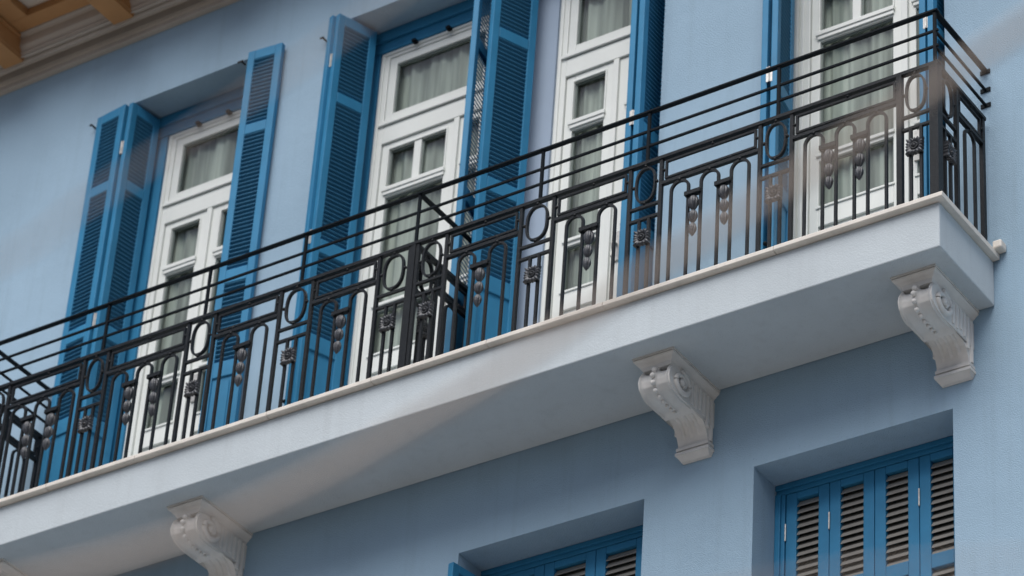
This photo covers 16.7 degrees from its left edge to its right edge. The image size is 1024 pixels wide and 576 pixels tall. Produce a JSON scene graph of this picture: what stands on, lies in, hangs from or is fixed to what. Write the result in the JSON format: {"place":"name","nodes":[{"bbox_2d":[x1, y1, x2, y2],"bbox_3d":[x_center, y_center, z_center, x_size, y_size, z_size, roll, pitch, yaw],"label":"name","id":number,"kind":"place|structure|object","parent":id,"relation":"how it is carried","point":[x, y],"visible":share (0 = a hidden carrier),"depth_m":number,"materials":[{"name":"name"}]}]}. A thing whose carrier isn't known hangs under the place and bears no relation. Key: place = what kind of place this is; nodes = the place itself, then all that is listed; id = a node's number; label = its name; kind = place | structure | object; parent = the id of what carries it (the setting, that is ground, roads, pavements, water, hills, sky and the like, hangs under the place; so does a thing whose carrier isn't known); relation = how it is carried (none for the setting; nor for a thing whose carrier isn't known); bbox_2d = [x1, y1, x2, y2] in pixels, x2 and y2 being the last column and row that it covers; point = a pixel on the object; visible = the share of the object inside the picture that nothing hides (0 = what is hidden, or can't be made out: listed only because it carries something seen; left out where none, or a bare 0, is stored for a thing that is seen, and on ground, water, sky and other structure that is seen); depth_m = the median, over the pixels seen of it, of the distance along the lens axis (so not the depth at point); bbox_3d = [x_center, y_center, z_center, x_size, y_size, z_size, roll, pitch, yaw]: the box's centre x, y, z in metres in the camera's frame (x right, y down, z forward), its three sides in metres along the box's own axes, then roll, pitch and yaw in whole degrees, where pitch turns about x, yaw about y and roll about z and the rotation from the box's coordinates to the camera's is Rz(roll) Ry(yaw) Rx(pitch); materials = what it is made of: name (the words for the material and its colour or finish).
{"place":"outdoors","nodes":[
{"label":"outdoors","id":0,"kind":"place"},
{"bbox_2d":[0,0,391,263],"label":"cable","id":1,"kind":"object","parent":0,"point":[198,129],"visible":1,"depth_m":3.00,"materials":[{"name":"beige plastic"}]},
{"bbox_2d":[25,19,1023,575],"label":"cable","id":2,"kind":"object","parent":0,"point":[617,291],"visible":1,"depth_m":3.00,"materials":[{"name":"beige plastic"}]},
{"bbox_2d":[816,558,1023,575],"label":"cable","id":3,"kind":"object","parent":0,"point":[927,565],"visible":1,"depth_m":2.80,"materials":[{"name":"beige plastic"}]},
{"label":"pavement","id":4,"kind":"structure","parent":0,"visible":0},
{"bbox_2d":[0,0,1023,575],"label":"townhouse","id":5,"kind":"structure","parent":4,"relation":"on","point":[70,70],"depth_m":17.08,"materials":[{"name":"blue paint"}]},
{"bbox_2d":[0,558,26,575],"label":"corbel","id":6,"kind":"object","parent":5,"relation":"attached to","point":[7,568],"visible":1,"depth_m":18.14,"materials":[{"name":"beige paint"}]},
{"bbox_2d":[38,102,160,485],"bbox_3d":[-2.334,0.218,19.502,0.316,2.970,0.230,-18,-41,29],"label":"shutter","id":7,"kind":"object","parent":5,"relation":"attached to","point":[108,249],"visible":0.69,"depth_m":19.69,"materials":[{"name":"blue paint"}]},
{"bbox_2d":[109,86,243,462],"bbox_3d":[-1.758,0.137,19.324,1.043,3.026,0.102,-18,-41,29],"label":"french door","id":8,"kind":"structure","parent":5,"relation":"attached to","point":[172,209],"depth_m":19.72,"materials":[{"name":"white paint"}]},
{"bbox_2d":[133,207,212,454],"bbox_3d":[-1.895,0.498,19.185,0.344,2.202,0.050,-18,-41,29],"label":"door leaf","id":9,"kind":"structure","parent":8,"relation":"in","point":[168,270],"depth_m":19.49,"materials":[{"name":"white paint"}]},
{"bbox_2d":[148,131,234,427],"bbox_3d":[-1.729,0.164,19.371,0.905,3.000,0.035,-18,-41,29],"label":"curtain","id":10,"kind":"object","parent":8,"relation":"hanging from","point":[207,160],"visible":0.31,"depth_m":19.97,"materials":[{"name":"fabric"}]},
{"bbox_2d":[185,203,228,437],"bbox_3d":[-1.633,0.396,19.014,0.333,2.202,0.091,-18,-41,29],"label":"door leaf","id":11,"kind":"structure","parent":8,"relation":"in","point":[214,253],"depth_m":19.38,"materials":[{"name":"white paint"}]},
{"bbox_2d":[198,43,284,431],"bbox_3d":[-1.425,-0.095,18.963,0.230,2.970,0.255,-18,-41,29],"label":"shutter","id":12,"kind":"object","parent":8,"relation":"attached to","point":[248,189],"visible":0.66,"depth_m":19.09,"materials":[{"name":"blue paint"}]},
{"bbox_2d":[167,495,252,575],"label":"corbel","id":13,"kind":"object","parent":5,"relation":"attached to","point":[221,551],"visible":0.71,"depth_m":17.55,"materials":[{"name":"beige paint"}]},
{"bbox_2d":[284,13,376,405],"bbox_3d":[-0.979,-0.265,18.675,0.278,2.970,0.074,25,-40,-27],"label":"shutter","id":14,"kind":"object","parent":5,"relation":"attached to","point":[337,164],"visible":0.71,"depth_m":18.88,"materials":[{"name":"blue paint"}]},
{"bbox_2d":[339,0,490,387],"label":"french door","id":15,"kind":"structure","parent":5,"relation":"attached to","point":[391,130],"depth_m":19.02,"materials":[{"name":"white paint"}]},
{"bbox_2d":[359,117,460,380],"bbox_3d":[-0.555,0.050,18.409,0.521,2.202,0.050,-18,-41,29],"label":"door leaf","id":16,"kind":"structure","parent":15,"relation":"in","point":[419,180],"depth_m":18.80,"materials":[{"name":"white paint"}]},
{"bbox_2d":[374,36,484,352],"bbox_3d":[-0.449,-0.262,18.633,0.934,3.000,0.035,-18,-41,29],"label":"curtain","id":17,"kind":"object","parent":15,"relation":"hanging from","point":[434,76],"visible":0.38,"depth_m":19.02,"materials":[{"name":"fabric"}]},
{"bbox_2d":[443,111,480,352],"bbox_3d":[-0.282,-0.056,18.231,0.185,2.202,0.091,-18,-41,29],"label":"door leaf","id":18,"kind":"structure","parent":15,"relation":"in","point":[462,119],"depth_m":18.66,"materials":[{"name":"white paint"}]},
{"bbox_2d":[448,562,475,575],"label":"shutter","id":19,"kind":"object","parent":5,"relation":"attached to","point":[454,569],"visible":1,"depth_m":16.76,"materials":[{"name":"blue paint"}]},
{"bbox_2d":[443,0,491,353],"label":"shutter","id":20,"kind":"object","parent":5,"relation":"attached to","point":[478,48],"visible":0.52,"depth_m":18.33,"materials":[{"name":"blue paint"}]},
{"bbox_2d":[0,191,999,575],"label":"balcony","id":21,"kind":"structure","parent":5,"relation":"attached to","point":[824,293],"depth_m":16.65,"materials":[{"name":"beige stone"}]},
{"bbox_2d":[0,350,49,497],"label":"divider railing","id":22,"kind":"object","parent":21,"relation":"on","point":[35,452],"visible":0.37,"depth_m":18.97,"materials":[{"name":"black metal"}]},
{"bbox_2d":[413,195,471,363],"bbox_3d":[-0.347,0.099,17.448,0.044,1.098,0.492,-18,-41,29],"label":"divider railing","id":23,"kind":"object","parent":21,"relation":"on","point":[430,259],"visible":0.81,"depth_m":17.47,"materials":[{"name":"black metal"}]},
{"bbox_2d":[0,8,990,495],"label":"balcony railing","id":24,"kind":"object","parent":21,"relation":"on","point":[944,158],"visible":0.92,"depth_m":17.05,"materials":[{"name":"black metal"}]},
{"bbox_2d":[463,0,538,346],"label":"shutter","id":25,"kind":"object","parent":5,"relation":"attached to","point":[505,125],"visible":0.77,"depth_m":18.26,"materials":[{"name":"blue paint"}]},
{"bbox_2d":[481,525,642,575],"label":"shuttered window","id":26,"kind":"structure","parent":5,"relation":"attached to","point":[617,553],"depth_m":16.65,"materials":[{"name":"blue paint"}]},
{"bbox_2d":[516,0,630,329],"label":"french door","id":27,"kind":"structure","parent":5,"relation":"attached to","point":[567,64],"depth_m":18.33,"materials":[{"name":"white paint"}]},
{"bbox_2d":[552,58,619,317],"bbox_3d":[0.373,-0.260,17.872,0.337,2.202,0.050,-18,-41,29],"label":"door leaf","id":28,"kind":"structure","parent":27,"relation":"in","point":[573,125],"depth_m":18.10,"materials":[{"name":"white paint"}]},
{"bbox_2d":[566,0,631,289],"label":"curtain","id":29,"kind":"object","parent":27,"relation":"hanging from","point":[601,17],"visible":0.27,"depth_m":18.43,"materials":[{"name":"fabric"}]},
{"bbox_2d":[608,57,628,290],"bbox_3d":[0.614,-0.355,17.712,0.290,2.202,0.091,-18,-41,29],"label":"door leaf","id":30,"kind":"structure","parent":27,"relation":"in","point":[624,63],"depth_m":18.06,"materials":[{"name":"white paint"}]},
{"bbox_2d":[617,0,664,293],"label":"shutter","id":31,"kind":"object","parent":27,"relation":"attached to","point":[645,58],"visible":0.52,"depth_m":17.68,"materials":[{"name":"blue paint"}]},
{"bbox_2d":[632,346,719,464],"bbox_3d":[0.762,0.555,16.233,0.228,0.360,0.438,-18,-41,29],"label":"corbel","id":32,"kind":"object","parent":5,"relation":"attached to","point":[679,392],"visible":1,"depth_m":16.22,"materials":[{"name":"beige paint"}]},
{"bbox_2d":[793,0,919,238],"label":"french door","id":33,"kind":"structure","parent":5,"relation":"attached to","point":[811,33],"depth_m":17.29,"materials":[{"name":"white paint"}]},
{"bbox_2d":[760,0,794,249],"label":"shutter","id":34,"kind":"object","parent":33,"relation":"attached to","point":[778,17],"visible":0.5,"depth_m":17.27,"materials":[{"name":"blue paint"}]},
{"bbox_2d":[823,0,892,203],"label":"curtain","id":35,"kind":"object","parent":33,"relation":"hanging from","point":[857,48],"visible":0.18,"depth_m":17.42,"materials":[{"name":"fabric"}]},
{"bbox_2d":[809,0,908,233],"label":"door leaf","id":36,"kind":"structure","parent":33,"relation":"in","point":[860,22],"depth_m":17.26,"materials":[{"name":"white paint"}]},
{"bbox_2d":[908,0,919,199],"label":"door leaf","id":37,"kind":"structure","parent":33,"relation":"in","point":[913,5],"depth_m":17.11,"materials":[{"name":"white paint"}]},
{"bbox_2d":[919,0,945,196],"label":"shutter","id":38,"kind":"object","parent":33,"relation":"attached to","point":[925,24],"visible":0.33,"depth_m":16.74,"materials":[{"name":"blue paint"}]},
{"bbox_2d":[774,435,954,575],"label":"shuttered window","id":39,"kind":"structure","parent":5,"relation":"attached to","point":[893,509],"depth_m":15.80,"materials":[{"name":"blue paint"}]},
{"bbox_2d":[890,264,978,387],"bbox_3d":[1.895,0.176,15.576,0.228,0.360,0.438,-18,-41,29],"label":"corbel","id":40,"kind":"object","parent":5,"relation":"attached to","point":[939,311],"visible":1,"depth_m":15.57,"materials":[{"name":"beige paint"}]},
{"bbox_2d":[993,239,1005,253],"bbox_3d":[2.220,-0.188,15.856,0.046,0.044,0.057,-18,-41,29],"label":"drain stub","id":41,"kind":"object","parent":5,"relation":"attached to","point":[999,246],"visible":1,"depth_m":15.84,"materials":[{"name":"white plastic"}]}
]}

